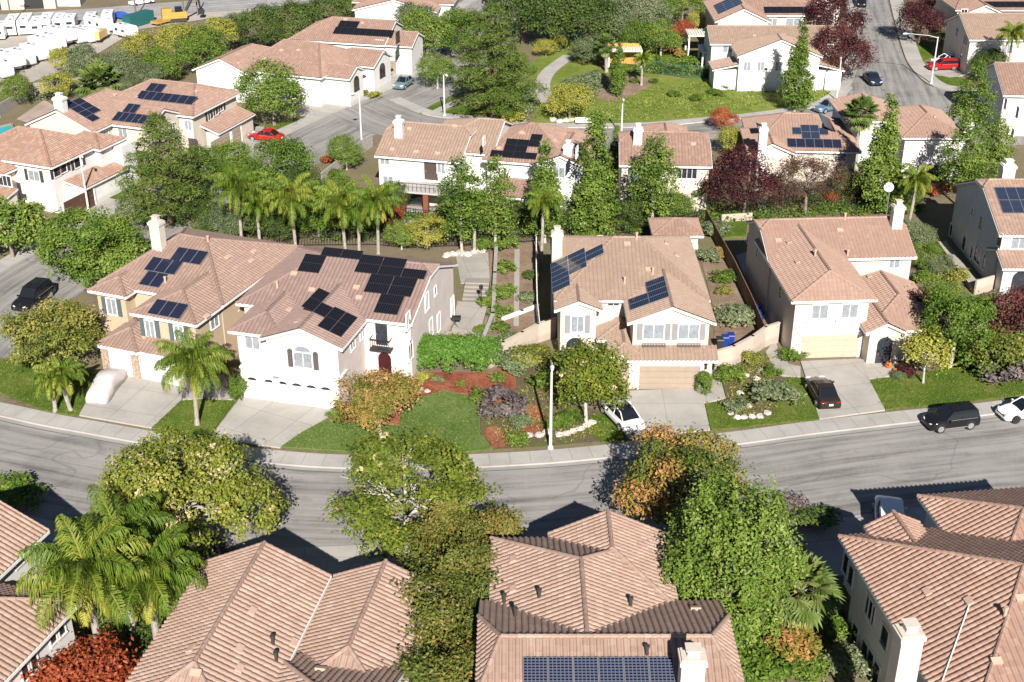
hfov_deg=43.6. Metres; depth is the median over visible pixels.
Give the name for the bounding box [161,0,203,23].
yellow loader
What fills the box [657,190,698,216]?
broadleaf tree
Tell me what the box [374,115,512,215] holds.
white balcony house
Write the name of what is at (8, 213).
shade tree
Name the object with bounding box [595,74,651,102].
bare slope
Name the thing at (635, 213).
dark evergreen tree
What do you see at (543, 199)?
queen palm
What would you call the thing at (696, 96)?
shrub
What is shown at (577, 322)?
window
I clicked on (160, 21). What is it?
yellow trailer bed
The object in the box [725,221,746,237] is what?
lawn
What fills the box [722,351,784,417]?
ground cover
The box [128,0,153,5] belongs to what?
white pickup
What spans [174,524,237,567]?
shrub
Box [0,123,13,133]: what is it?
swimming pool
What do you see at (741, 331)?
side yard
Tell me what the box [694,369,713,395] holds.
clipped shrub
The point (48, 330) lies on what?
shade tree
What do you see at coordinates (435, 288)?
window
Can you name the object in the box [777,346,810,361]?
shrub
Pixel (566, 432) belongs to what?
boulder
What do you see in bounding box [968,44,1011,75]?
dark evergreen tree
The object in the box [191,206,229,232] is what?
dark evergreen tree
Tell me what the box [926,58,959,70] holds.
red hatchback
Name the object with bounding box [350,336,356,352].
window
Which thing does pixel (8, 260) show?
sidewalk
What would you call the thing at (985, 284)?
garden wall
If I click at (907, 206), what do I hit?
shrub
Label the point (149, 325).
window
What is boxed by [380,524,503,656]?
shade tree
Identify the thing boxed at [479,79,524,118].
broadleaf tree
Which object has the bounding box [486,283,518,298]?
shrub
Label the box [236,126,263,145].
driveway
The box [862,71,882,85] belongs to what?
navy sedan
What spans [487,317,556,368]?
garden wall
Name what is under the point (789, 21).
window
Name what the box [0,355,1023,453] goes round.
lawn grass
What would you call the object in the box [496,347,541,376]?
shrub
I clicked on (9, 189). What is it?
cropped corner house
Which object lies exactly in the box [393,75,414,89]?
teal sedan
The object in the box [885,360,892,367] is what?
pumpkin
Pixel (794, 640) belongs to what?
shrub
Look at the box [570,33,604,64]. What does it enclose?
olive tree
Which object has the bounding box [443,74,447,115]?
street lamp
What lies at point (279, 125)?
lawn
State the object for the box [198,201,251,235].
olive tree
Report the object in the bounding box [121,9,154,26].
shipping container
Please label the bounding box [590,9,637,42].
olive tree
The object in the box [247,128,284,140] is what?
red sedan
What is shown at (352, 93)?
street lamp
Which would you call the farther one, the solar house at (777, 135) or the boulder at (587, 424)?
the solar house at (777, 135)
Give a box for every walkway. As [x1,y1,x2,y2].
[182,374,233,399]
[433,97,464,111]
[766,343,800,376]
[858,359,894,379]
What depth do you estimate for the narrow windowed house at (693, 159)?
137.74 m
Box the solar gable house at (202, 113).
[24,78,255,168]
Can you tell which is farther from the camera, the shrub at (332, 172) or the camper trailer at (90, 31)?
the camper trailer at (90, 31)
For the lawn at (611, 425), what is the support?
on the ground at (938, 212)
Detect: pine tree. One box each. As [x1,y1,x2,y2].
[111,111,220,228]
[449,1,550,117]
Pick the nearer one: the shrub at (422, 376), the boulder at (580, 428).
the boulder at (580, 428)
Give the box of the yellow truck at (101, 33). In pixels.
[92,28,109,42]
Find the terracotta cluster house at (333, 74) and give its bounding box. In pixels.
[192,39,393,106]
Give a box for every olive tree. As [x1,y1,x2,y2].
[61,40,109,74]
[102,48,140,73]
[107,71,137,90]
[112,192,163,227]
[123,58,165,82]
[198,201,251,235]
[224,8,255,40]
[390,0,436,29]
[500,72,528,89]
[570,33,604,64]
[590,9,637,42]
[595,0,642,24]
[621,0,673,24]
[903,216,938,245]
[923,253,956,274]
[926,25,945,44]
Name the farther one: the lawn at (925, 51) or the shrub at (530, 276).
the lawn at (925, 51)
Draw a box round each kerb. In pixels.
[0,0,476,273]
[0,412,996,469]
[34,509,923,561]
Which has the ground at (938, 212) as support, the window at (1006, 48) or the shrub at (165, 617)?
the shrub at (165, 617)
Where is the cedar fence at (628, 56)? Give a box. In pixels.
[608,42,638,63]
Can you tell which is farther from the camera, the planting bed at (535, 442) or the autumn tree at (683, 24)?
the autumn tree at (683, 24)
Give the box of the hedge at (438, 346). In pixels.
[416,329,504,373]
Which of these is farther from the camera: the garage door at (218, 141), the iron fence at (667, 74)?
the iron fence at (667, 74)
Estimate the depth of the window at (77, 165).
139.94 m
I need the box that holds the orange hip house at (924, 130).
[829,93,973,181]
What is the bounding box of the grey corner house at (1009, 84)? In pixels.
[976,61,1023,140]
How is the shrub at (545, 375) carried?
on the planting bed at (535, 442)
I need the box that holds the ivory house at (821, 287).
[744,199,951,363]
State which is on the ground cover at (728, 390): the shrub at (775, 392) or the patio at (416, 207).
the shrub at (775, 392)
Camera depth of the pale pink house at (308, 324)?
103.18 m
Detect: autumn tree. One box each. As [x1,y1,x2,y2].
[34,70,78,96]
[45,46,77,71]
[112,26,167,62]
[148,21,196,58]
[191,15,246,50]
[381,204,405,228]
[402,212,454,249]
[531,38,557,56]
[540,80,597,118]
[549,33,571,49]
[672,18,695,38]
[686,10,705,28]
[708,106,739,128]
[715,125,743,152]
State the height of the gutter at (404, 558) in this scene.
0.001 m
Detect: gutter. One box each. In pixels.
[0,414,999,472]
[28,506,923,559]
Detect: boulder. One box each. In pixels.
[442,252,451,257]
[450,251,458,256]
[463,251,471,256]
[470,249,478,253]
[535,431,544,437]
[542,428,548,434]
[549,117,556,121]
[555,431,562,436]
[562,430,570,435]
[569,428,577,433]
[576,425,584,430]
[583,422,591,427]
[588,419,596,424]
[732,414,740,419]
[748,413,755,418]
[756,413,763,418]
[764,410,771,414]
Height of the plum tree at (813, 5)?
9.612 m
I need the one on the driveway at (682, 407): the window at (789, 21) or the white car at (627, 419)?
the white car at (627, 419)
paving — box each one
[17,100,53,122]
[446,331,476,346]
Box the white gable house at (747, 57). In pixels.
[702,25,844,90]
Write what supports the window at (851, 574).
in the foreground house at (938, 596)
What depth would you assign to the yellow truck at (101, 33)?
282.20 m
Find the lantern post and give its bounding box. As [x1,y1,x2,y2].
[479,285,482,307]
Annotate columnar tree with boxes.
[431,152,488,255]
[471,154,519,244]
[518,137,568,242]
[566,105,625,235]
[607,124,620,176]
[622,129,684,235]
[776,19,818,111]
[852,90,909,212]
[930,108,990,204]
[943,58,1002,135]
[976,112,1017,177]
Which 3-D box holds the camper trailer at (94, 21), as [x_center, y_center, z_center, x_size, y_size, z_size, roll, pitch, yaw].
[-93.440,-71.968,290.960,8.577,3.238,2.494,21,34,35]
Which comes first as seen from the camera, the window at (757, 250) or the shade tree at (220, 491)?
the shade tree at (220, 491)
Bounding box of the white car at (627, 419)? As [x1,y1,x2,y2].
[599,397,644,433]
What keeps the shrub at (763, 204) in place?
on the ground at (938, 212)
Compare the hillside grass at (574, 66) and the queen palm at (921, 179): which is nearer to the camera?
the queen palm at (921, 179)
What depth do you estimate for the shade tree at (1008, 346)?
104.18 m
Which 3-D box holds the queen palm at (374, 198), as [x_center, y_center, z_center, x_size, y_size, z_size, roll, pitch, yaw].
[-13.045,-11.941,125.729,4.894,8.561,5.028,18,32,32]
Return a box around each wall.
[0,60,164,117]
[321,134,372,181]
[481,241,497,337]
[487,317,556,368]
[714,321,780,370]
[721,213,752,221]
[938,241,976,294]
[973,275,995,294]
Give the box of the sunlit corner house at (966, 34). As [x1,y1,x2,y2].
[942,12,1023,75]
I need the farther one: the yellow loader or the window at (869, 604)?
the yellow loader
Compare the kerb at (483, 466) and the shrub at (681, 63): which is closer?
the kerb at (483, 466)
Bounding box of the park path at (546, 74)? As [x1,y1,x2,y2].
[535,55,576,102]
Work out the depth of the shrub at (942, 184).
144.31 m
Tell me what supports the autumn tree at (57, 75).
on the ground at (938, 212)
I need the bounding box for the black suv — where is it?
[921,401,980,433]
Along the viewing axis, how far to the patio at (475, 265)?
125.58 m
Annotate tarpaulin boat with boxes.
[115,11,127,18]
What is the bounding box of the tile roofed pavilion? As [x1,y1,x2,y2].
[648,217,703,256]
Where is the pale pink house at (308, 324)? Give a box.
[227,245,457,408]
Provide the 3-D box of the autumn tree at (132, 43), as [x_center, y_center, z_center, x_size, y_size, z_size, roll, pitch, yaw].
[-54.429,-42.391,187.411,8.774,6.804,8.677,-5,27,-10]
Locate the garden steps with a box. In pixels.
[462,278,489,303]
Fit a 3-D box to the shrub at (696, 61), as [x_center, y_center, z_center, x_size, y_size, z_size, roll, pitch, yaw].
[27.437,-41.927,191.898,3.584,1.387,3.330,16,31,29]
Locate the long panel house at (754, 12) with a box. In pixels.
[703,0,819,25]
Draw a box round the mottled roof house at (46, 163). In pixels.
[0,125,139,221]
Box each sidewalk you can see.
[0,0,473,270]
[0,398,1017,466]
[39,510,925,575]
[389,87,851,127]
[819,0,859,99]
[889,0,978,92]
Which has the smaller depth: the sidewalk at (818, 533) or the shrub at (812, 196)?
the sidewalk at (818, 533)
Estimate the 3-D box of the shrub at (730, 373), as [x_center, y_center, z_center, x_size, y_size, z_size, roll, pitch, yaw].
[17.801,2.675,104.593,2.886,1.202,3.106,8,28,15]
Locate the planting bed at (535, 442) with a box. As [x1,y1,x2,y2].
[480,357,622,449]
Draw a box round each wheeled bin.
[716,336,723,348]
[721,334,728,346]
[728,332,734,345]
[758,309,764,318]
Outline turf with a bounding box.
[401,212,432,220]
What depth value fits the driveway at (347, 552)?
83.96 m
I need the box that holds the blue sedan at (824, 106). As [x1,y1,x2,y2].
[812,98,832,113]
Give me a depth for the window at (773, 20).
200.24 m
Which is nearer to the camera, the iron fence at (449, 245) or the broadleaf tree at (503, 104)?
the iron fence at (449, 245)
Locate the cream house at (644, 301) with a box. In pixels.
[549,225,717,388]
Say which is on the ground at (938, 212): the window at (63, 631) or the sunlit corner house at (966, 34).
the sunlit corner house at (966, 34)
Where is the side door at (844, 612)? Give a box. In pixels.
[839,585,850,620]
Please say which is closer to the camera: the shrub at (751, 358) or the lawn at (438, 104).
the shrub at (751, 358)
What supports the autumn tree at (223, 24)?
on the ground at (938, 212)
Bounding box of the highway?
[0,0,310,20]
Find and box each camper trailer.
[0,21,7,38]
[0,48,25,71]
[0,60,14,77]
[3,13,20,34]
[5,46,35,65]
[16,12,33,33]
[19,41,48,60]
[27,34,61,51]
[28,15,40,33]
[37,31,66,47]
[38,12,54,31]
[43,24,76,45]
[51,12,65,26]
[63,13,77,25]
[63,25,87,42]
[72,24,99,42]
[84,11,97,25]
[85,15,112,30]
[101,9,114,23]
[112,22,137,37]
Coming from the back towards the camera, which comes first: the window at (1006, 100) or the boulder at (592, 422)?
the window at (1006, 100)
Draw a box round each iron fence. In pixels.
[246,229,374,245]
[375,228,540,248]
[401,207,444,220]
[565,210,704,235]
[631,57,709,78]
[725,197,892,213]
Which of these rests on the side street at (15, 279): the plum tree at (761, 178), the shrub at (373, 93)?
the shrub at (373, 93)
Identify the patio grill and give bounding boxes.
[451,315,460,326]
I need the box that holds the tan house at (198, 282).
[87,214,302,387]
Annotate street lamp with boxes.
[79,154,89,210]
[350,92,362,139]
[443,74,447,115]
[547,362,553,449]
[621,98,624,130]
[836,57,841,97]
[903,32,938,83]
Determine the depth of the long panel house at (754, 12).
199.87 m
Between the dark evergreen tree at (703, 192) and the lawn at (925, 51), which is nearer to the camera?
the dark evergreen tree at (703, 192)
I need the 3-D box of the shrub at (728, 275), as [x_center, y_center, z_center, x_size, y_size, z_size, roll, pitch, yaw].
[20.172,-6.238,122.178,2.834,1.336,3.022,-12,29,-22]
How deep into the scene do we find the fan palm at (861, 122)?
147.23 m
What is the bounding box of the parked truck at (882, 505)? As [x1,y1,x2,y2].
[872,495,907,519]
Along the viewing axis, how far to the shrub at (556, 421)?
97.86 m
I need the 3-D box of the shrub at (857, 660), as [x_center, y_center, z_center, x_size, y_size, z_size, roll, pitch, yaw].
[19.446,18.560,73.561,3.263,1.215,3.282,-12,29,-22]
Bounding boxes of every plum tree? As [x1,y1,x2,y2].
[695,140,797,212]
[769,148,853,214]
[802,0,871,39]
[809,20,879,80]
[890,0,949,43]
[916,0,935,13]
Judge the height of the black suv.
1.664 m
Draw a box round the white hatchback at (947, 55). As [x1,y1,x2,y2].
[930,53,953,61]
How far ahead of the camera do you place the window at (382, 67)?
180.07 m
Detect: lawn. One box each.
[0,357,98,415]
[110,184,138,199]
[152,399,235,437]
[264,118,299,129]
[281,391,491,452]
[418,91,464,113]
[443,105,487,116]
[589,413,626,441]
[676,548,775,681]
[705,377,818,430]
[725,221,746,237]
[870,361,1023,410]
[916,40,933,60]
[935,76,971,85]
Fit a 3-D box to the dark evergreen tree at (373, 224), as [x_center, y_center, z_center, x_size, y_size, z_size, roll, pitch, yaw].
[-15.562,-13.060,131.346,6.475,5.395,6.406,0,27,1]
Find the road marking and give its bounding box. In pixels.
[98,0,285,14]
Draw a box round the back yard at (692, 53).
[602,49,708,77]
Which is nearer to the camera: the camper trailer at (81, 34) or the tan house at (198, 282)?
the tan house at (198, 282)
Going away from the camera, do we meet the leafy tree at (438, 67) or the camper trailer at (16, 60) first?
the leafy tree at (438, 67)
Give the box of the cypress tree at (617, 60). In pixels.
[607,41,628,95]
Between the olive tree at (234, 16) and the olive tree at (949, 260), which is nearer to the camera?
the olive tree at (949, 260)
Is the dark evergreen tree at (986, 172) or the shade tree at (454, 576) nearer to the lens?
the shade tree at (454, 576)
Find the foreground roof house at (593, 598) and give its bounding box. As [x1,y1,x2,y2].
[475,508,744,681]
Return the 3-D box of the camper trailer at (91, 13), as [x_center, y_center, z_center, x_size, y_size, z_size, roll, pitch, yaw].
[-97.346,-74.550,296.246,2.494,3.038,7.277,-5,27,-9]
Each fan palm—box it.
[72,57,124,97]
[594,33,616,72]
[763,550,845,635]
[840,95,879,170]
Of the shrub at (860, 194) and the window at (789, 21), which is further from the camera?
the window at (789, 21)
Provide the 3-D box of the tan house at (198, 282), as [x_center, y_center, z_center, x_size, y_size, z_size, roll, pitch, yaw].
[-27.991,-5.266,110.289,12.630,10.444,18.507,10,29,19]
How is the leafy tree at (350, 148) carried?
on the ground at (938, 212)
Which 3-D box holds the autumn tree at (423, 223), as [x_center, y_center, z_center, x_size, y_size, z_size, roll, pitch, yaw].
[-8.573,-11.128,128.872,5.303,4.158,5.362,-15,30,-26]
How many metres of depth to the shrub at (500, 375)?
104.71 m
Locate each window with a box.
[0,174,12,187]
[14,560,26,570]
[19,659,34,681]
[27,169,40,182]
[27,651,39,674]
[49,629,60,648]
[53,167,61,178]
[55,622,67,642]
[60,163,67,173]
[73,157,83,169]
[105,297,118,316]
[117,127,128,138]
[144,319,155,337]
[173,324,183,343]
[184,120,192,130]
[207,110,213,120]
[209,312,220,331]
[244,336,261,350]
[292,345,313,369]
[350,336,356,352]
[354,76,359,91]
[359,327,364,341]
[379,63,385,78]
[379,158,389,165]
[382,175,393,184]
[395,30,399,43]
[405,309,410,331]
[408,339,413,362]
[425,291,429,312]
[429,316,433,335]
[434,284,437,296]
[436,163,445,173]
[437,311,440,333]
[450,295,454,316]
[552,166,564,178]
[570,315,584,332]
[575,144,578,158]
[607,303,619,306]
[626,167,637,179]
[642,324,664,339]
[676,168,687,179]
[677,324,699,339]
[686,168,697,179]
[722,45,731,52]
[743,61,750,71]
[755,246,758,258]
[756,61,764,71]
[767,18,777,24]
[774,61,782,71]
[778,285,782,300]
[785,18,801,24]
[806,303,832,322]
[833,154,846,161]
[835,302,861,321]
[840,550,850,579]
[845,560,854,590]
[850,619,859,645]
[860,636,867,656]
[863,590,874,622]
[865,597,876,628]
[866,645,874,673]
[871,657,881,681]
[878,620,889,654]
[887,260,900,268]
[938,147,955,159]
[948,222,953,237]
[955,26,958,37]
[959,47,963,58]
[960,233,966,252]
[963,33,967,46]
[968,243,973,259]
[970,206,974,216]
[973,243,981,266]
[977,213,983,231]
[981,252,986,270]
[995,232,1003,249]
[1001,44,1013,53]
[1003,97,1007,110]
[1009,237,1023,249]
[1015,106,1019,118]
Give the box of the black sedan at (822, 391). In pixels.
[804,375,840,408]
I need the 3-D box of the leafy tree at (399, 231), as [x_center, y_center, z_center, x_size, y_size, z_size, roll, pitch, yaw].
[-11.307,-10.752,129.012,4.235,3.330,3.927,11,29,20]
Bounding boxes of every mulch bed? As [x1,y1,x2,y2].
[329,367,514,424]
[483,425,506,447]
[519,403,545,436]
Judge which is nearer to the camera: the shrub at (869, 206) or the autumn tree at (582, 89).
the shrub at (869, 206)
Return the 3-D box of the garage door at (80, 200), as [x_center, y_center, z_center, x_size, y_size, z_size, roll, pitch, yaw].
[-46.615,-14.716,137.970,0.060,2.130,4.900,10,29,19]
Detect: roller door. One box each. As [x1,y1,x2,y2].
[24,0,43,8]
[56,0,68,6]
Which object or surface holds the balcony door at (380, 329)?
in the pale pink house at (308, 324)
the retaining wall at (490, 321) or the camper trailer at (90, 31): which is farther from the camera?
the camper trailer at (90, 31)
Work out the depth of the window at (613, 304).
106.32 m
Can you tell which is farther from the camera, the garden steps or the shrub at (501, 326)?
the garden steps
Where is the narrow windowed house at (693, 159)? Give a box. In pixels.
[617,122,712,211]
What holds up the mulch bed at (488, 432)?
on the ground at (938, 212)
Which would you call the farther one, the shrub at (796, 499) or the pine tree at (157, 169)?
the pine tree at (157, 169)
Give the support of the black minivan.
on the street at (902, 79)
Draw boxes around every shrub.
[0,470,33,499]
[0,481,47,511]
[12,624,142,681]
[30,201,44,210]
[130,618,166,657]
[136,593,180,627]
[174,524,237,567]
[226,374,248,399]
[320,154,335,162]
[324,407,344,418]
[327,167,349,179]
[367,91,383,97]
[369,428,383,440]
[414,371,432,383]
[429,375,444,382]
[455,378,466,386]
[468,384,489,403]
[469,235,493,251]
[472,324,493,332]
[475,295,497,306]
[475,380,530,420]
[477,103,500,116]
[482,299,514,318]
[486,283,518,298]
[486,319,510,332]
[487,233,519,252]
[488,370,505,382]
[495,330,518,340]
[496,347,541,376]
[497,258,517,274]
[498,211,522,225]
[500,110,525,122]
[504,409,536,429]
[504,430,529,447]
[508,342,560,368]
[516,290,535,302]
[521,269,539,279]
[525,368,562,390]
[541,413,567,429]
[554,407,585,426]
[574,225,605,235]
[598,219,618,234]
[620,219,649,233]
[629,78,638,82]
[646,54,662,63]
[648,78,659,82]
[649,60,671,72]
[661,208,690,216]
[664,45,686,56]
[667,90,681,96]
[670,61,690,70]
[684,56,703,66]
[689,94,702,100]
[694,247,720,262]
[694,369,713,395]
[695,68,709,74]
[702,218,734,235]
[707,87,719,92]
[707,268,736,283]
[712,89,726,95]
[712,246,728,257]
[712,300,755,327]
[712,362,746,384]
[714,283,734,294]
[719,396,749,413]
[737,638,801,681]
[740,349,764,365]
[748,378,810,404]
[749,199,769,208]
[760,362,784,377]
[760,620,829,664]
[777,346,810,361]
[779,490,813,525]
[783,652,832,681]
[789,502,843,529]
[799,193,824,207]
[810,604,853,641]
[822,191,838,200]
[824,641,875,681]
[844,186,865,199]
[865,201,889,212]
[883,200,910,212]
[888,369,906,379]
[897,363,918,377]
[912,267,940,283]
[923,183,940,196]
[937,179,956,189]
[937,266,972,282]
[954,338,1020,373]
[971,347,1023,386]
[985,289,1011,307]
[999,330,1023,359]
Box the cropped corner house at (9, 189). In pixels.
[0,160,20,224]
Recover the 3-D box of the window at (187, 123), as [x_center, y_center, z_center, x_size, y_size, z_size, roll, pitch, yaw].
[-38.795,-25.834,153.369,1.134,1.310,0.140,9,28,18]
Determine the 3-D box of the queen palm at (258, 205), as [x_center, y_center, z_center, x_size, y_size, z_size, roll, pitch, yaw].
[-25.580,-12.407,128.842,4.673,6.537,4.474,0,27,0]
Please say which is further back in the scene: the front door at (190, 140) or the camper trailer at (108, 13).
the camper trailer at (108, 13)
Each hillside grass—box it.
[445,76,535,120]
[522,50,598,100]
[532,72,829,122]
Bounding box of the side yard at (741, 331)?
[700,249,767,347]
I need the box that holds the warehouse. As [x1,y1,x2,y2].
[56,0,85,6]
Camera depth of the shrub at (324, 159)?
152.69 m
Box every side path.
[736,252,777,347]
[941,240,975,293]
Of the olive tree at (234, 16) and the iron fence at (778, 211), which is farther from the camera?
the olive tree at (234, 16)
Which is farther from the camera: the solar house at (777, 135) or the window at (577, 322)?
the solar house at (777, 135)
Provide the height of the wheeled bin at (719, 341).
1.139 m
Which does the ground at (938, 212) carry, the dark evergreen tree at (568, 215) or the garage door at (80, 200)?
the dark evergreen tree at (568, 215)
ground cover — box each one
[6,56,142,102]
[69,540,849,681]
[163,190,927,242]
[475,68,608,122]
[478,352,777,445]
[549,32,707,76]
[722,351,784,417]
[914,223,1023,374]
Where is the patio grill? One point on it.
(456, 317)
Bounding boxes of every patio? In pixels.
[398,205,440,212]
[452,301,486,335]
[456,252,489,283]
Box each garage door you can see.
[64,188,94,212]
[108,351,132,376]
[139,356,184,386]
[211,132,230,153]
[231,127,241,144]
[243,375,277,400]
[275,379,333,408]
[390,60,395,73]
[638,366,699,388]
[800,335,858,357]
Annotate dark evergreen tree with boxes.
[161,182,212,225]
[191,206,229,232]
[226,184,286,236]
[227,1,287,45]
[253,208,300,241]
[267,0,324,40]
[279,166,328,202]
[299,0,354,20]
[336,192,389,237]
[376,179,414,213]
[486,0,557,43]
[504,200,526,227]
[506,0,596,46]
[546,0,623,42]
[562,204,599,231]
[614,193,655,230]
[691,176,726,203]
[824,53,845,78]
[824,166,867,198]
[889,184,923,205]
[964,163,997,180]
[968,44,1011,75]
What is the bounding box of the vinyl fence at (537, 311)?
[536,236,539,321]
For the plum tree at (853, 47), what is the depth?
180.49 m
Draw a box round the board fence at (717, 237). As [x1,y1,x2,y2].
[705,209,764,329]
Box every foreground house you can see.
[0,501,81,681]
[838,486,1023,681]
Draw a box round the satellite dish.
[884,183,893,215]
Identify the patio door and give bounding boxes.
[407,194,429,205]
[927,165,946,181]
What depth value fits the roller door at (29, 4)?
311.50 m
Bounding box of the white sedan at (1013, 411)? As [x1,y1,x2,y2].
[995,396,1023,423]
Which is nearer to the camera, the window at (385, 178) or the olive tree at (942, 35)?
the window at (385, 178)
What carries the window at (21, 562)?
in the foreground house at (25, 641)
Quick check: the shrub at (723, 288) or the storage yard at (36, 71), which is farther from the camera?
the storage yard at (36, 71)
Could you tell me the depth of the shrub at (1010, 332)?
108.52 m
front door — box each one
[188,138,197,153]
[378,352,391,372]
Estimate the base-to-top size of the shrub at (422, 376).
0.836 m
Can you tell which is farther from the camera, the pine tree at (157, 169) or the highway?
the highway
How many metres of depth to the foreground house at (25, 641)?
70.36 m
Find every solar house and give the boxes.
[288,16,424,73]
[482,122,606,219]
[740,112,861,189]
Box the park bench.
[575,117,590,124]
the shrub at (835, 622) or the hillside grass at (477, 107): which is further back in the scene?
the hillside grass at (477, 107)
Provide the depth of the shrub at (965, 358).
105.37 m
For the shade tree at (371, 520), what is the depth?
80.16 m
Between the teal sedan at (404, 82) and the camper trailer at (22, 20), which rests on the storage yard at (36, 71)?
the camper trailer at (22, 20)
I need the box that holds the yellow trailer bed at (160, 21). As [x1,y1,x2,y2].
[150,18,171,25]
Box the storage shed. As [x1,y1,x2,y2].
[0,0,56,9]
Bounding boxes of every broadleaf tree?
[139,42,185,79]
[164,23,231,67]
[167,140,232,199]
[202,137,252,172]
[227,53,312,124]
[230,158,278,191]
[237,132,323,190]
[289,185,350,238]
[314,174,358,197]
[342,0,355,11]
[426,209,458,233]
[433,6,487,51]
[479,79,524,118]
[615,18,657,44]
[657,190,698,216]
[663,0,705,20]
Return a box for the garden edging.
[501,304,539,319]
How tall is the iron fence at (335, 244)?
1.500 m
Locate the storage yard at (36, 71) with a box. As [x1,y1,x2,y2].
[0,8,271,90]
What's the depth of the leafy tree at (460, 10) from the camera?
203.91 m
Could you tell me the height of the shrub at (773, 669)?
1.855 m
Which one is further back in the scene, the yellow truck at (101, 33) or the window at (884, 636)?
the yellow truck at (101, 33)
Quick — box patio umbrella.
[698,43,706,65]
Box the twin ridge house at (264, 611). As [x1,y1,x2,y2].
[125,540,440,681]
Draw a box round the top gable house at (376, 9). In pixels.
[351,0,458,32]
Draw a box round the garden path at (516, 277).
[514,249,519,325]
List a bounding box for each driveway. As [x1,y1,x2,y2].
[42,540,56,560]
[79,376,183,428]
[91,198,117,212]
[210,395,331,447]
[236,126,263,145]
[279,545,370,559]
[290,104,333,115]
[391,73,402,80]
[620,370,724,439]
[800,358,884,419]
[804,525,923,577]
[927,67,965,76]
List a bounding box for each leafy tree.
[0,72,34,101]
[324,129,367,169]
[382,215,417,249]
[396,1,454,57]
[413,49,458,88]
[434,5,471,38]
[504,51,531,72]
[636,14,683,55]
[911,240,944,269]
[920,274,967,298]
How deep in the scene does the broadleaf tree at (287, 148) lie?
139.74 m
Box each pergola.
[608,45,642,67]
[685,28,704,55]
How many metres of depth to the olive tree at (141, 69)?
178.18 m
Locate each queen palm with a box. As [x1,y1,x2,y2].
[15,513,151,647]
[29,362,72,412]
[32,354,88,410]
[66,483,175,634]
[89,522,207,639]
[152,327,231,425]
[208,162,266,236]
[234,186,276,239]
[261,172,318,244]
[313,178,363,248]
[333,193,380,250]
[351,174,402,254]
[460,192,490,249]
[523,186,564,259]
[633,50,653,85]
[897,163,938,224]
[995,21,1023,61]
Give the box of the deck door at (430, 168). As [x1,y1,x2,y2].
[424,162,437,179]
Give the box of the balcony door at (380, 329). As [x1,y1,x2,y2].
[375,323,387,345]
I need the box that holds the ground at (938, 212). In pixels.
[0,0,1023,681]
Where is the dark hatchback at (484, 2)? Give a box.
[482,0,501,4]
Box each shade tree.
[0,194,52,257]
[0,294,106,370]
[32,205,150,287]
[89,420,291,570]
[90,236,149,279]
[318,423,503,567]
[328,365,426,443]
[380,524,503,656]
[381,583,478,681]
[402,491,529,592]
[550,335,636,421]
[610,417,765,536]
[660,455,808,656]
[899,321,960,383]
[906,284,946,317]
[914,281,1004,367]
[958,320,1023,373]
[979,276,1023,335]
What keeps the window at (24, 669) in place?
in the foreground house at (25, 641)
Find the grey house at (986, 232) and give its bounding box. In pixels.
[948,158,1023,295]
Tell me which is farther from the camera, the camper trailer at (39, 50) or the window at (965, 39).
the camper trailer at (39, 50)
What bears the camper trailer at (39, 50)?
on the storage yard at (36, 71)
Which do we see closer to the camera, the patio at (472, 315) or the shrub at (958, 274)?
the patio at (472, 315)
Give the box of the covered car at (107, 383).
[85,368,127,403]
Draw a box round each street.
[0,0,523,357]
[0,417,1023,556]
[330,100,811,149]
[798,0,1023,144]
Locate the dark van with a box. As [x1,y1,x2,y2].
[11,277,55,311]
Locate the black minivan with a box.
[855,0,866,6]
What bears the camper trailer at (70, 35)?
on the storage yard at (36, 71)
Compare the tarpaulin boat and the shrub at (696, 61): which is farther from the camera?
the tarpaulin boat
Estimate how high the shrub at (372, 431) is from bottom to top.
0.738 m
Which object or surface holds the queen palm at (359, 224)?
on the ground at (938, 212)
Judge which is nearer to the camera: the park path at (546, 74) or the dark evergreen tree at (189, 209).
the dark evergreen tree at (189, 209)
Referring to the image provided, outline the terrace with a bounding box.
[480,242,538,366]
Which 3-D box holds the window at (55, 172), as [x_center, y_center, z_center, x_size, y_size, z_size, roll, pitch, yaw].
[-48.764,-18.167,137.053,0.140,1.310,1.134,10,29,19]
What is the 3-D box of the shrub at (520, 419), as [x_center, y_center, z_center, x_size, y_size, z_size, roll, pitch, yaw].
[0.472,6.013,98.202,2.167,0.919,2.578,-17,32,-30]
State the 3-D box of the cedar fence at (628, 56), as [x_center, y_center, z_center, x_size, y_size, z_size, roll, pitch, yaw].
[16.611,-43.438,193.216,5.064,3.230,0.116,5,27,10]
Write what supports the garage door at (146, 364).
in the tan house at (198, 282)
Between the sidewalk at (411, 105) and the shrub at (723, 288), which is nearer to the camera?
the shrub at (723, 288)

